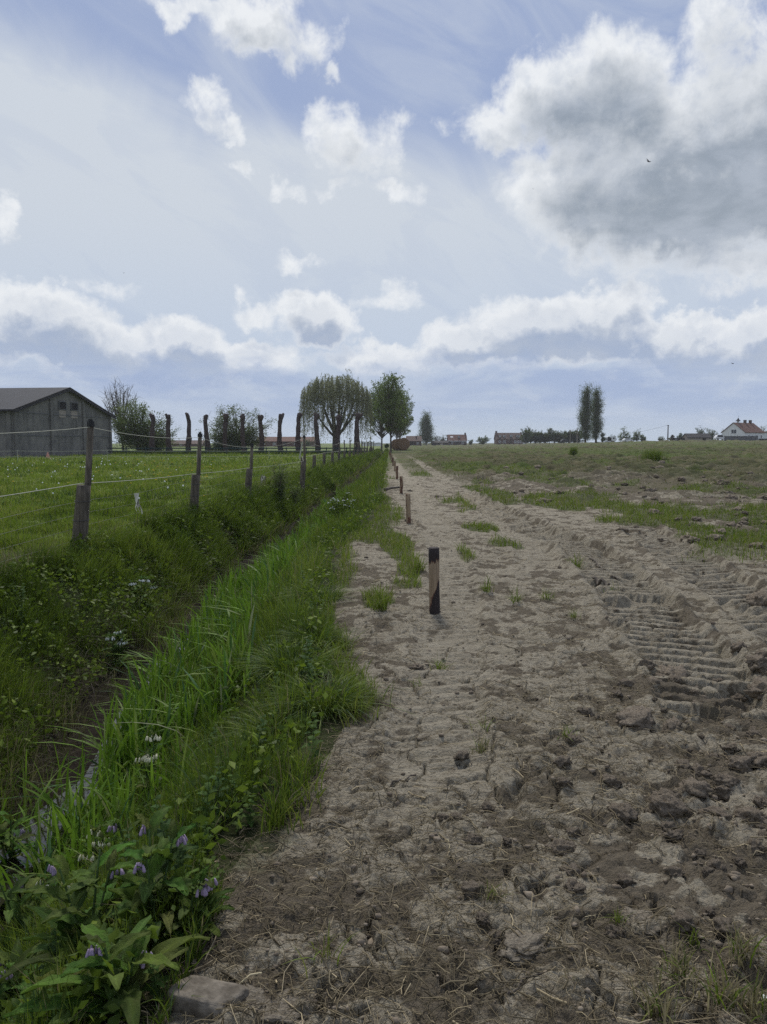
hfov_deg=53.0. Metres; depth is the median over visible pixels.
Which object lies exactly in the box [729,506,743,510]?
clay clod
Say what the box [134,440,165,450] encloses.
hedge bush
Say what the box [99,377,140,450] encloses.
bare tree
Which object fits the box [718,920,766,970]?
grass tuft
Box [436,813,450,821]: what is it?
clay clod
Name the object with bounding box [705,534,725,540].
clay clod
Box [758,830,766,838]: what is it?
clay clod
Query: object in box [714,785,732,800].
clay clod
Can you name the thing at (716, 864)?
clay clod
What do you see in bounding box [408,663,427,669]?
clay clod
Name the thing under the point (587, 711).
clay clod
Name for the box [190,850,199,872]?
nettle
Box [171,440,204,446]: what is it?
farm building
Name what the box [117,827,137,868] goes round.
nettle
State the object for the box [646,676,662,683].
clay clod
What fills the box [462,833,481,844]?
clay clod
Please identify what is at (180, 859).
nettle
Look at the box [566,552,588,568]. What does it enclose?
grass tuft
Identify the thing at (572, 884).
clay clod
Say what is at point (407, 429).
young poplar
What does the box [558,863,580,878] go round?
clay clod
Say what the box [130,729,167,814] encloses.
comfrey plant
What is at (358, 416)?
pollard tree
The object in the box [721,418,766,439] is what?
white house
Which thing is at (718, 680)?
clay clod
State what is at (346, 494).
white flowering plant
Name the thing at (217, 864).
nettle
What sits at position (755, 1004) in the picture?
grass tuft
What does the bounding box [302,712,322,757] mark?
nettle
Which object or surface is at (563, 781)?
clay clod
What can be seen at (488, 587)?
grass tuft
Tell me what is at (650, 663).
clay clod
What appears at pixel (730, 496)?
clay clod
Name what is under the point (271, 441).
farm building
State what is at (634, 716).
clay clod
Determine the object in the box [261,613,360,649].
grass tussock
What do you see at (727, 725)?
clay clod
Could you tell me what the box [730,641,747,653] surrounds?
clay clod
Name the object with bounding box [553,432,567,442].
hedge tree
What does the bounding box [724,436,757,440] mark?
garden wall
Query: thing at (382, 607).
grass tuft
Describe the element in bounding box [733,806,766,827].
clay clod
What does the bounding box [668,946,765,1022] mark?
grass tuft
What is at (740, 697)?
clay clod
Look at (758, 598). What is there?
clay clod
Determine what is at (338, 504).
white flowering plant
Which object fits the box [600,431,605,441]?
dark shrub
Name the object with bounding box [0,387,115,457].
barn
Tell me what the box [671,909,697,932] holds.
clay clod
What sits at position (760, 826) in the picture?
clay clod
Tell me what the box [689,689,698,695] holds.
clay clod
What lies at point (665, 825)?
clay clod
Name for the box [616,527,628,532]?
clay clod
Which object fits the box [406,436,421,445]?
brick barn
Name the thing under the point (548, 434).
hedge tree
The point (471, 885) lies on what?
clay clod
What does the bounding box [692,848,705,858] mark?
clay clod
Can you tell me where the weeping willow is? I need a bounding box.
[298,369,373,449]
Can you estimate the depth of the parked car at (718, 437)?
269.89 m
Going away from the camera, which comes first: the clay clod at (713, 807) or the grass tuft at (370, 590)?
the clay clod at (713, 807)
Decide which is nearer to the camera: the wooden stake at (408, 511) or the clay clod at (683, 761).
the clay clod at (683, 761)
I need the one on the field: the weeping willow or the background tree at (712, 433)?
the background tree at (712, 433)
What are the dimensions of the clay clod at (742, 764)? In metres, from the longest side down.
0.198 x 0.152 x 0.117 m
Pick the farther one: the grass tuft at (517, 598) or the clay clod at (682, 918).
the grass tuft at (517, 598)
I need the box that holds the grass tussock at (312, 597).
[279,575,361,606]
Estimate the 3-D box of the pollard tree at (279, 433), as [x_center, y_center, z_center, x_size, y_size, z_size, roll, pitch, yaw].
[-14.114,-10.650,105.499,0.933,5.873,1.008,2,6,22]
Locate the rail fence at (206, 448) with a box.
[108,447,365,454]
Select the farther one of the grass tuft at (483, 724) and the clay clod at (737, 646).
the clay clod at (737, 646)
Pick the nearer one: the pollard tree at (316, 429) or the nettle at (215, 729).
the nettle at (215, 729)
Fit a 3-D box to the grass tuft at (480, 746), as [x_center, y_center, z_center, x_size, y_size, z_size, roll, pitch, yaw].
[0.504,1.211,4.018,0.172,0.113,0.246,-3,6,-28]
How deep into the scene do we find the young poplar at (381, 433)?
148.85 m
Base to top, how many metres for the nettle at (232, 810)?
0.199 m
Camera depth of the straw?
2.73 m
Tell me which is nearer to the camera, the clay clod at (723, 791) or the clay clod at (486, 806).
the clay clod at (486, 806)
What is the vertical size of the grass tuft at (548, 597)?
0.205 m
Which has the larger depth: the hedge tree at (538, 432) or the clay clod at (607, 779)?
the hedge tree at (538, 432)
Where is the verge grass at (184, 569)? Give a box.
[0,448,382,860]
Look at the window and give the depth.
278.96 m
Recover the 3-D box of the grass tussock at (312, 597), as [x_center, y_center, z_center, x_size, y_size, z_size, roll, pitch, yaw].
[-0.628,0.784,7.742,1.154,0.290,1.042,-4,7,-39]
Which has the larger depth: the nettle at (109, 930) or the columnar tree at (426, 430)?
the columnar tree at (426, 430)
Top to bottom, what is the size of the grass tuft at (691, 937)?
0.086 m
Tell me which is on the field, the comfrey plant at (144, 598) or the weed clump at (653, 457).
the weed clump at (653, 457)
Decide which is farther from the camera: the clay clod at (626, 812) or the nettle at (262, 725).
the nettle at (262, 725)
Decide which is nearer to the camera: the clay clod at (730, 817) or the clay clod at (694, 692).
the clay clod at (730, 817)
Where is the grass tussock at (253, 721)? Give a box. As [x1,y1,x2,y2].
[189,700,337,754]
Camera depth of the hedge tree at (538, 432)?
331.70 m
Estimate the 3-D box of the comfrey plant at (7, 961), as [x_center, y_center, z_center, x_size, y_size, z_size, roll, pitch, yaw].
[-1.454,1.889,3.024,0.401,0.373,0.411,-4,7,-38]
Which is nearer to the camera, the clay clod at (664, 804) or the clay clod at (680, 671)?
the clay clod at (664, 804)
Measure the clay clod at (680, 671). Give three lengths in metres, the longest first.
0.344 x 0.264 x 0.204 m
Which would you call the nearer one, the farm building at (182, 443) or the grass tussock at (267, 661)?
the grass tussock at (267, 661)
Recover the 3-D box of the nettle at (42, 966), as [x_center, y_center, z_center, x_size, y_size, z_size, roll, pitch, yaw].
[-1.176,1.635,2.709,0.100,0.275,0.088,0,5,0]
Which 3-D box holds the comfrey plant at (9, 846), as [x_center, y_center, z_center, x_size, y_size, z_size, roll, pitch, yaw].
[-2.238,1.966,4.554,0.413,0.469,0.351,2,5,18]
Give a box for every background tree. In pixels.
[617,428,630,440]
[633,429,642,440]
[695,427,707,432]
[706,429,717,439]
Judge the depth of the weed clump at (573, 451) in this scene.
80.35 m
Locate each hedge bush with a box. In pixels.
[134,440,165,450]
[197,439,253,450]
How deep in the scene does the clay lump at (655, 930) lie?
2.60 m
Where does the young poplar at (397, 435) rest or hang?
on the field
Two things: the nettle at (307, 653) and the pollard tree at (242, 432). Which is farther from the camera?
the pollard tree at (242, 432)
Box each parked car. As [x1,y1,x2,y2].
[560,439,571,442]
[713,435,723,439]
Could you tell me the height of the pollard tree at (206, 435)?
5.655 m
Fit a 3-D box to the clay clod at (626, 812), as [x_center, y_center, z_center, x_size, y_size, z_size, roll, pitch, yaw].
[1.044,1.313,3.359,0.140,0.086,0.108,4,14,23]
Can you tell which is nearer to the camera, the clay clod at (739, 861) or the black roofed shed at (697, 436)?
the clay clod at (739, 861)
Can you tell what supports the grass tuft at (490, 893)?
on the field
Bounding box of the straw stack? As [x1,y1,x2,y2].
[392,438,409,449]
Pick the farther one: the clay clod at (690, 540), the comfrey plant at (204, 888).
the clay clod at (690, 540)
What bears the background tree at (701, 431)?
on the field
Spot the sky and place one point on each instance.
(462, 200)
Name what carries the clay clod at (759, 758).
on the field
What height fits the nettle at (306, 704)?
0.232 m
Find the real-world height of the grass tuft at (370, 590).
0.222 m
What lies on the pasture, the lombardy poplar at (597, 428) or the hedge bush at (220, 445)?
the hedge bush at (220, 445)
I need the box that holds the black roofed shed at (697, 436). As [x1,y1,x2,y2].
[681,433,711,440]
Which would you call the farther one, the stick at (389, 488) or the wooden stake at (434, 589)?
the stick at (389, 488)
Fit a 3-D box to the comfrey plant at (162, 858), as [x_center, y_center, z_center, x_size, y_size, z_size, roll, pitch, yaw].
[-0.743,1.237,2.510,0.354,0.421,0.427,0,5,0]
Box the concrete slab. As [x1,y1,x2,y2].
[166,975,248,1019]
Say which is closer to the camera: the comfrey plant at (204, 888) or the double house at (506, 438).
the comfrey plant at (204, 888)
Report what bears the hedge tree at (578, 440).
on the field
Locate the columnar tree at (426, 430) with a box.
[416,408,434,444]
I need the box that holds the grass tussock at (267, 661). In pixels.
[214,628,371,690]
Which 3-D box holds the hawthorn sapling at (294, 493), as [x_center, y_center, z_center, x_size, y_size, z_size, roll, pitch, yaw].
[-3.198,-0.445,27.082,0.903,1.182,0.834,0,5,0]
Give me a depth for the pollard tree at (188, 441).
105.26 m
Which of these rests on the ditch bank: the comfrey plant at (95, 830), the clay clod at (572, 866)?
the comfrey plant at (95, 830)
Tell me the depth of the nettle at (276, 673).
4.97 m
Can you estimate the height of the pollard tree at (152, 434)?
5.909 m
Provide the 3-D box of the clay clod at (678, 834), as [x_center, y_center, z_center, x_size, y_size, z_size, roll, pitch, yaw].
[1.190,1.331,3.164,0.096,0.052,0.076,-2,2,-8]
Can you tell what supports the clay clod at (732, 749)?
on the field
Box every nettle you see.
[8,998,22,1023]
[15,583,27,611]
[19,605,25,629]
[37,941,55,969]
[42,908,58,951]
[97,927,112,954]
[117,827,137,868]
[140,964,170,1003]
[151,794,174,862]
[171,843,192,877]
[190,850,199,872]
[194,774,220,830]
[200,818,214,854]
[204,724,216,753]
[208,766,228,821]
[208,856,224,877]
[223,774,241,814]
[231,808,246,831]
[241,795,260,827]
[251,714,268,756]
[270,671,281,706]
[296,635,315,676]
[300,691,312,725]
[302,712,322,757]
[305,656,318,690]
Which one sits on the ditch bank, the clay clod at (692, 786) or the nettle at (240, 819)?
the nettle at (240, 819)
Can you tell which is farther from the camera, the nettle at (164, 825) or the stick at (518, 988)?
the nettle at (164, 825)
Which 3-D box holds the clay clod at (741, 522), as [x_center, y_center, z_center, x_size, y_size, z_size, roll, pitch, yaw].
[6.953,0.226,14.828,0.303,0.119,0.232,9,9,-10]
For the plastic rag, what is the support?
hanging from the wire fence at (81, 519)
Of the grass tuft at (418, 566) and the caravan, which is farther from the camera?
the caravan
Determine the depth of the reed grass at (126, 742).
6.03 m
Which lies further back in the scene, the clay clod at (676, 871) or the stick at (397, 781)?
the stick at (397, 781)
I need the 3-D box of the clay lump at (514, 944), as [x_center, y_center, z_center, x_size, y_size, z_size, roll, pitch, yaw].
[0.453,1.395,2.467,0.199,0.057,0.142,-5,7,-43]
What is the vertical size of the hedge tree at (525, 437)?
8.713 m
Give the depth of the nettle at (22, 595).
8.06 m
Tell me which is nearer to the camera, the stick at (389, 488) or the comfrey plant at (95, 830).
the comfrey plant at (95, 830)
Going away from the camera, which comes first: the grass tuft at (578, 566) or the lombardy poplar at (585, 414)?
the grass tuft at (578, 566)
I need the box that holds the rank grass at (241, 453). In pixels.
[113,449,379,458]
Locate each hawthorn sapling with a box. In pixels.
[266,458,291,500]
[286,483,304,503]
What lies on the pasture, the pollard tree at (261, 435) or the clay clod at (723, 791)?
the pollard tree at (261, 435)
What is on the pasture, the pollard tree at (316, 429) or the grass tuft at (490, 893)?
the pollard tree at (316, 429)
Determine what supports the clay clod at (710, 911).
on the field
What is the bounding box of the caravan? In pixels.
[607,436,615,441]
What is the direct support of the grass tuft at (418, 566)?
on the field
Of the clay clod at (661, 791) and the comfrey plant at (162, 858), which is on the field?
the clay clod at (661, 791)
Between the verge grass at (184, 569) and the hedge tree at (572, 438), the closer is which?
the verge grass at (184, 569)
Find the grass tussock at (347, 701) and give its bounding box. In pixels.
[237,667,411,728]
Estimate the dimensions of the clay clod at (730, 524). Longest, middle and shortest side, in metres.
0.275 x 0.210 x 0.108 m
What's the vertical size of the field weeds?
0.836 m
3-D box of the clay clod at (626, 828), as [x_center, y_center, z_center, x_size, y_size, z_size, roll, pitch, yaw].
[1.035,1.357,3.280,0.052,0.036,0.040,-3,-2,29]
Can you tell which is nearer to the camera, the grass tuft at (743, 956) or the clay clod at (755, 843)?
the grass tuft at (743, 956)
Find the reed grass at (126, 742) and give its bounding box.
[0,470,368,909]
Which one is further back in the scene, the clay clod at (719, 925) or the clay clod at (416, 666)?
the clay clod at (416, 666)
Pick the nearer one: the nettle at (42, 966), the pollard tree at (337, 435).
the nettle at (42, 966)
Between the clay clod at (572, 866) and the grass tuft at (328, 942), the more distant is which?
the clay clod at (572, 866)
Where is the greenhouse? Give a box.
[361,442,380,445]
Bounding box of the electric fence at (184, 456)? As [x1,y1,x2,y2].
[17,450,331,460]
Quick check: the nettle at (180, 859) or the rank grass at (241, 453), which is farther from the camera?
the rank grass at (241, 453)
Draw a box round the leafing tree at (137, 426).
[107,396,180,450]
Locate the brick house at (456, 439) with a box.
[447,433,466,444]
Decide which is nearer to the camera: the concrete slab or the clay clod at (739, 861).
the concrete slab
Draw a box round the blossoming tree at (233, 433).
[196,403,277,449]
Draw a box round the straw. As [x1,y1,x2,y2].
[108,470,766,1023]
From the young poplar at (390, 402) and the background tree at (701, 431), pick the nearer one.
the young poplar at (390, 402)
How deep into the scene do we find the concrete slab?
2.18 m
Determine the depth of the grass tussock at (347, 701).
4.58 m
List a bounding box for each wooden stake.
[399,476,402,493]
[406,494,410,523]
[428,547,439,614]
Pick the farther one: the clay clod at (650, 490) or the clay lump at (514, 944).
the clay clod at (650, 490)
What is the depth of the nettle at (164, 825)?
2.92 m
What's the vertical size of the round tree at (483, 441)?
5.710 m
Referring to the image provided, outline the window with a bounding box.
[731,429,736,433]
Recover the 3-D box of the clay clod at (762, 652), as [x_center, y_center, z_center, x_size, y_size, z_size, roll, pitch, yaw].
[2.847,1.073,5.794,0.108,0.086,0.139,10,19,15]
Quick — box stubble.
[408,440,766,504]
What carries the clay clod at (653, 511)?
on the field
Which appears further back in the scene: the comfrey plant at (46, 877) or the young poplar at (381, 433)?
the young poplar at (381, 433)
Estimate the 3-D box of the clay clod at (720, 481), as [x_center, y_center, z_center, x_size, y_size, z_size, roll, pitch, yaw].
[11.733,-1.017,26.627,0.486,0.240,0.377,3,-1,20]
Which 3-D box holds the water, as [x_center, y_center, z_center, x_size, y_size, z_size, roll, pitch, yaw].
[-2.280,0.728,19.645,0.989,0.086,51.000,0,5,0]
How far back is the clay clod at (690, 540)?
11.82 m
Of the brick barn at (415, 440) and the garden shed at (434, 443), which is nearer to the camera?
the brick barn at (415, 440)
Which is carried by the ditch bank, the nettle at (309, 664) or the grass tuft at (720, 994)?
the nettle at (309, 664)
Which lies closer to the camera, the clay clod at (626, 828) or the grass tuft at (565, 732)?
the clay clod at (626, 828)
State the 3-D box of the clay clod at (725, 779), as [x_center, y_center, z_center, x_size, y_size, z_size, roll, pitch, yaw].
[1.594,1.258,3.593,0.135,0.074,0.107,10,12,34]
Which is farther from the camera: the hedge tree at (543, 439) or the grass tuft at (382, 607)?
the hedge tree at (543, 439)
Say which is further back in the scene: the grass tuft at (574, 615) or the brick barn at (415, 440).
the brick barn at (415, 440)
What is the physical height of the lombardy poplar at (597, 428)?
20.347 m
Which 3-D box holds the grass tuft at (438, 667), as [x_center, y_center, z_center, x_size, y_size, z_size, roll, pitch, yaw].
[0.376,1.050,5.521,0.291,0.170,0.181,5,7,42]
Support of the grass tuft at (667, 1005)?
on the field
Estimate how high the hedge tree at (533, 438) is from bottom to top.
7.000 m
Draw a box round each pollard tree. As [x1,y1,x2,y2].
[149,413,155,452]
[165,413,172,450]
[185,412,191,450]
[203,414,210,449]
[222,413,228,450]
[239,414,245,452]
[258,415,264,449]
[277,413,283,453]
[295,412,302,452]
[314,413,320,450]
[335,414,341,450]
[354,413,362,450]
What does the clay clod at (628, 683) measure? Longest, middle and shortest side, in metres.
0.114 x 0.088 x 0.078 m
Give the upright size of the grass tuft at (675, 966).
0.113 m
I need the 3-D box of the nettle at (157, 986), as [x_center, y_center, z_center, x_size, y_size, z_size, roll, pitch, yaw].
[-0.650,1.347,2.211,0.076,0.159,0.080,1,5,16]
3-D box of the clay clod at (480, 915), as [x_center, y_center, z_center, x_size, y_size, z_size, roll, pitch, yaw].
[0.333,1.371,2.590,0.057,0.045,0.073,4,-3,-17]
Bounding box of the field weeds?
[245,457,766,835]
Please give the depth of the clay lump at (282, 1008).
2.15 m
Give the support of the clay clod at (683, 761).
on the field
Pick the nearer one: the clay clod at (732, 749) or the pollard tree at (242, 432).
the clay clod at (732, 749)
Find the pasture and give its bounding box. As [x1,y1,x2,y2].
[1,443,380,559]
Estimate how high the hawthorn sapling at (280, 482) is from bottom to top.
1.860 m
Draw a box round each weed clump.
[568,446,577,454]
[637,448,670,460]
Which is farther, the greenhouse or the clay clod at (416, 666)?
the greenhouse
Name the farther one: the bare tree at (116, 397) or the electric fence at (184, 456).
the bare tree at (116, 397)
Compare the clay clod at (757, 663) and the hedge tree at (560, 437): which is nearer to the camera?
the clay clod at (757, 663)
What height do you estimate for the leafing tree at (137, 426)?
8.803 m
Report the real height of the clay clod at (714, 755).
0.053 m
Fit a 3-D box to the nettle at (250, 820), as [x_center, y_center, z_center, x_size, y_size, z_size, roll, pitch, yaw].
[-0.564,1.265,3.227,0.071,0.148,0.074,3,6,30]
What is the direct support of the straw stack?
on the field
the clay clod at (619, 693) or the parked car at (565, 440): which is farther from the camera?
the parked car at (565, 440)
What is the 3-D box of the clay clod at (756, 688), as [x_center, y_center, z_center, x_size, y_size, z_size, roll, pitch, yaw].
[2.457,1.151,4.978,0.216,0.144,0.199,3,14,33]
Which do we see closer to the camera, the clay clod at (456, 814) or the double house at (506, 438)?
the clay clod at (456, 814)
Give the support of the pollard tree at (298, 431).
on the pasture
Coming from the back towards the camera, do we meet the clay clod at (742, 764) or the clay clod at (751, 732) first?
the clay clod at (751, 732)
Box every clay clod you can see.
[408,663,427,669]
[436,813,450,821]
[449,812,463,819]
[453,750,469,761]
[461,879,486,900]
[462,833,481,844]
[473,911,489,926]
[481,801,494,812]
[482,821,492,827]
[488,929,502,948]
[503,837,511,845]
[544,838,576,856]
[552,755,571,767]
[556,777,572,787]
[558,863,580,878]
[563,877,585,893]
[564,827,581,837]
[566,733,583,744]
[576,706,594,716]
[594,714,603,719]
[598,773,621,789]
[604,924,625,938]
[607,802,638,824]
[611,689,623,697]
[615,705,655,730]
[615,873,636,887]
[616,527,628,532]
[617,678,633,687]
[622,825,630,832]
[637,659,655,669]
[643,488,656,491]
[643,806,660,816]
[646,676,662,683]
[647,508,662,513]
[648,787,680,800]
[649,792,687,818]
[654,665,687,677]
[661,821,676,831]
[662,716,682,732]
[663,828,683,841]
[665,866,684,877]
[668,675,681,684]
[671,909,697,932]
[673,777,711,798]
[674,759,692,771]
[677,477,686,480]
[680,535,693,539]
[685,807,693,817]
[686,536,699,542]
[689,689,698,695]
[691,516,701,520]
[692,763,712,777]
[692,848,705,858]
[696,805,728,816]
[701,866,716,876]
[702,905,715,918]
[703,807,732,820]
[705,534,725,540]
[705,752,722,760]
[707,858,726,871]
[710,772,740,787]
[712,678,723,682]
[712,917,739,939]
[713,528,725,534]
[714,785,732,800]
[716,479,729,483]
[720,743,740,753]
[721,723,736,730]
[724,494,737,499]
[724,755,753,773]
[725,522,736,526]
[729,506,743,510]
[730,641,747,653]
[730,693,747,701]
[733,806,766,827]
[734,857,746,866]
[737,520,749,524]
[743,676,766,701]
[744,654,766,672]
[745,588,766,605]
[745,729,762,738]
[746,750,766,768]
[747,838,765,855]
[748,542,763,548]
[752,795,766,808]
[754,649,766,657]
[756,821,766,830]
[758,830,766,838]
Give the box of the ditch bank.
[0,451,385,1023]
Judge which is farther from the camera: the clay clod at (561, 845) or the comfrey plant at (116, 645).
the comfrey plant at (116, 645)
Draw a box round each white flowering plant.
[323,497,355,518]
[341,490,351,501]
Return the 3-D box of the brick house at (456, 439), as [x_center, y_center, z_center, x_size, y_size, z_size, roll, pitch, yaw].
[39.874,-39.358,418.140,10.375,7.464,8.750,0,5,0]
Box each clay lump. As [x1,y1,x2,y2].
[238,981,266,1010]
[259,988,314,1023]
[498,929,549,967]
[620,906,662,938]
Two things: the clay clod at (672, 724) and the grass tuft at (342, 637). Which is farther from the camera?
the grass tuft at (342, 637)
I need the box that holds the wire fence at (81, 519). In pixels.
[0,419,373,564]
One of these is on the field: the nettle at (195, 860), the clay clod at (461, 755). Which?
the clay clod at (461, 755)
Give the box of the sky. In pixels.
[0,0,766,442]
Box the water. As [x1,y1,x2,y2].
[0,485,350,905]
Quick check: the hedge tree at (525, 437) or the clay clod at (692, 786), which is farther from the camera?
the hedge tree at (525, 437)
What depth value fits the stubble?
60.38 m
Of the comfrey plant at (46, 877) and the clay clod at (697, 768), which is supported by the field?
the clay clod at (697, 768)
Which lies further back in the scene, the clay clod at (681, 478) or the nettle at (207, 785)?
the clay clod at (681, 478)
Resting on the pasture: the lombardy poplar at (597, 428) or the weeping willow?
the weeping willow
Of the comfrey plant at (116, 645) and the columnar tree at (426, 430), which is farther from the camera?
the columnar tree at (426, 430)
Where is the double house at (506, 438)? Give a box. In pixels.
[494,431,522,444]
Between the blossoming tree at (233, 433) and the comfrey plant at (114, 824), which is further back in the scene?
the blossoming tree at (233, 433)
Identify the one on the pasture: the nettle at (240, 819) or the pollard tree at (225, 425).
the pollard tree at (225, 425)
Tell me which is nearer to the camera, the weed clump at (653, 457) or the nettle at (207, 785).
the nettle at (207, 785)
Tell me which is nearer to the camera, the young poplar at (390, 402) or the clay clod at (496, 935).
the clay clod at (496, 935)
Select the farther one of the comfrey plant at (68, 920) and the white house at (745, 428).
the white house at (745, 428)
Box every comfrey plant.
[0,810,36,860]
[0,841,136,982]
[0,873,70,951]
[0,937,42,1021]
[3,914,210,1023]
[31,872,75,909]
[72,822,109,869]
[100,813,142,877]
[101,626,136,670]
[108,806,218,941]
[123,576,160,610]
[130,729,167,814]
[151,865,234,949]
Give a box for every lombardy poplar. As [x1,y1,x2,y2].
[573,381,596,441]
[590,382,605,442]
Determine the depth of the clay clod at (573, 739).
4.08 m
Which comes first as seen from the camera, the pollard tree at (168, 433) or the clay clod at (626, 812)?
the clay clod at (626, 812)
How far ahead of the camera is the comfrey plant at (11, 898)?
3.77 m
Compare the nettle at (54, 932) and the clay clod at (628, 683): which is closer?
the nettle at (54, 932)
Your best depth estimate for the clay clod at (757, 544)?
11.42 m
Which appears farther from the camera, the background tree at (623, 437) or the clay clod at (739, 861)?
the background tree at (623, 437)
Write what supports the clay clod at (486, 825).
on the field
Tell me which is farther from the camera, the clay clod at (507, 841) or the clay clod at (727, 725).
the clay clod at (727, 725)
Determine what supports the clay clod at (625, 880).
on the field
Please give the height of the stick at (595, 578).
0.134 m
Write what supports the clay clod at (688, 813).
on the field
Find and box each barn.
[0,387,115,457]
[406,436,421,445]
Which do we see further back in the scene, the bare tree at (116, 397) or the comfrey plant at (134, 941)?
the bare tree at (116, 397)
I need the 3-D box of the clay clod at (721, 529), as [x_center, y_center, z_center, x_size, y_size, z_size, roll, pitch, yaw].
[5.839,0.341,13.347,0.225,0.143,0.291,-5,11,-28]
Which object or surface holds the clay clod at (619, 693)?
on the field
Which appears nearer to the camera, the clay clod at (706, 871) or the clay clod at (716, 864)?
the clay clod at (706, 871)
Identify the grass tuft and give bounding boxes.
[284,919,357,977]
[327,627,357,649]
[360,584,392,611]
[361,578,375,597]
[410,552,428,571]
[426,655,451,669]
[465,731,495,754]
[467,713,495,731]
[469,881,518,905]
[478,576,493,591]
[504,588,525,603]
[537,587,555,600]
[557,724,580,739]
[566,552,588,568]
[566,607,581,619]
[602,906,635,926]
[629,955,712,1023]
[639,934,703,992]
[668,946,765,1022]
[676,922,710,953]
[703,963,766,1023]
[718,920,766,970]
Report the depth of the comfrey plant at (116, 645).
8.61 m
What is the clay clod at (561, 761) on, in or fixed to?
on the field
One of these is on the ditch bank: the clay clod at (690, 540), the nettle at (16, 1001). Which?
the nettle at (16, 1001)
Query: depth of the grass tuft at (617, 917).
2.56 m
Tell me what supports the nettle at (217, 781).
on the ditch bank
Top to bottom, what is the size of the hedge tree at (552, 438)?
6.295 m
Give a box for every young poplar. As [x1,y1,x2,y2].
[364,380,399,449]
[369,371,413,451]
[391,386,412,438]
[394,388,414,438]
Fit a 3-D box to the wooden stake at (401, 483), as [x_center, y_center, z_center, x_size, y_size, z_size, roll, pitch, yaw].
[0.561,-0.787,24.148,0.123,0.694,0.110,2,6,22]
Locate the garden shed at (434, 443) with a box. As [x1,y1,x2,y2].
[432,441,447,445]
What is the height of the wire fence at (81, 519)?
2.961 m
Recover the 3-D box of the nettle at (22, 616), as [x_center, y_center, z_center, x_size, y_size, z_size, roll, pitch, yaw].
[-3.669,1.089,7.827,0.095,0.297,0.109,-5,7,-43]
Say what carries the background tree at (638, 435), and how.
on the field
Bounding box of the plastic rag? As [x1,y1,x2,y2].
[134,493,142,513]
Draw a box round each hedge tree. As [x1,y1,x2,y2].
[519,426,533,443]
[528,429,538,443]
[534,431,542,442]
[537,432,547,443]
[543,428,554,443]
[550,430,558,443]
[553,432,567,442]
[566,430,579,442]
[572,430,583,442]
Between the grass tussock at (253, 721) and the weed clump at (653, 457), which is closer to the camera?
the grass tussock at (253, 721)
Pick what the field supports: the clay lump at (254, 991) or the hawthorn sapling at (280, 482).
the clay lump at (254, 991)
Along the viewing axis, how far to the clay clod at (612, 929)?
2.52 m
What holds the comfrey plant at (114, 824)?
on the ditch bank
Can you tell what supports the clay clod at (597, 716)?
on the field
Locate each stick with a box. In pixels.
[384,486,399,490]
[389,774,415,787]
[507,972,543,994]
[592,576,609,586]
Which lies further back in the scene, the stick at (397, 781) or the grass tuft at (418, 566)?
the grass tuft at (418, 566)
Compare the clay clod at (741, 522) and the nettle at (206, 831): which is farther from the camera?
the clay clod at (741, 522)
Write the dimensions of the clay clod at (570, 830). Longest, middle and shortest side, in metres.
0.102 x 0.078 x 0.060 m
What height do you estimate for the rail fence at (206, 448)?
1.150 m
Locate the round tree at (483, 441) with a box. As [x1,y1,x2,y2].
[476,435,489,444]
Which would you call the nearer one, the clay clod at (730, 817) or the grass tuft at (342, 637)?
the clay clod at (730, 817)
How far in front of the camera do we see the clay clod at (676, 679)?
5.20 m
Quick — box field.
[149,440,766,1023]
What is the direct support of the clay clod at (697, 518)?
on the field
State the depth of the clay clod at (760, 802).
3.40 m
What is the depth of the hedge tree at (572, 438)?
332.12 m
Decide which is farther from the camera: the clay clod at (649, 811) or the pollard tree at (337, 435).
the pollard tree at (337, 435)
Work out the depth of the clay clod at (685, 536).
12.19 m
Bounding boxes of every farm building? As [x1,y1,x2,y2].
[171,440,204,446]
[256,437,315,446]
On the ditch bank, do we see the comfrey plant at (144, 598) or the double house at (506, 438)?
the comfrey plant at (144, 598)

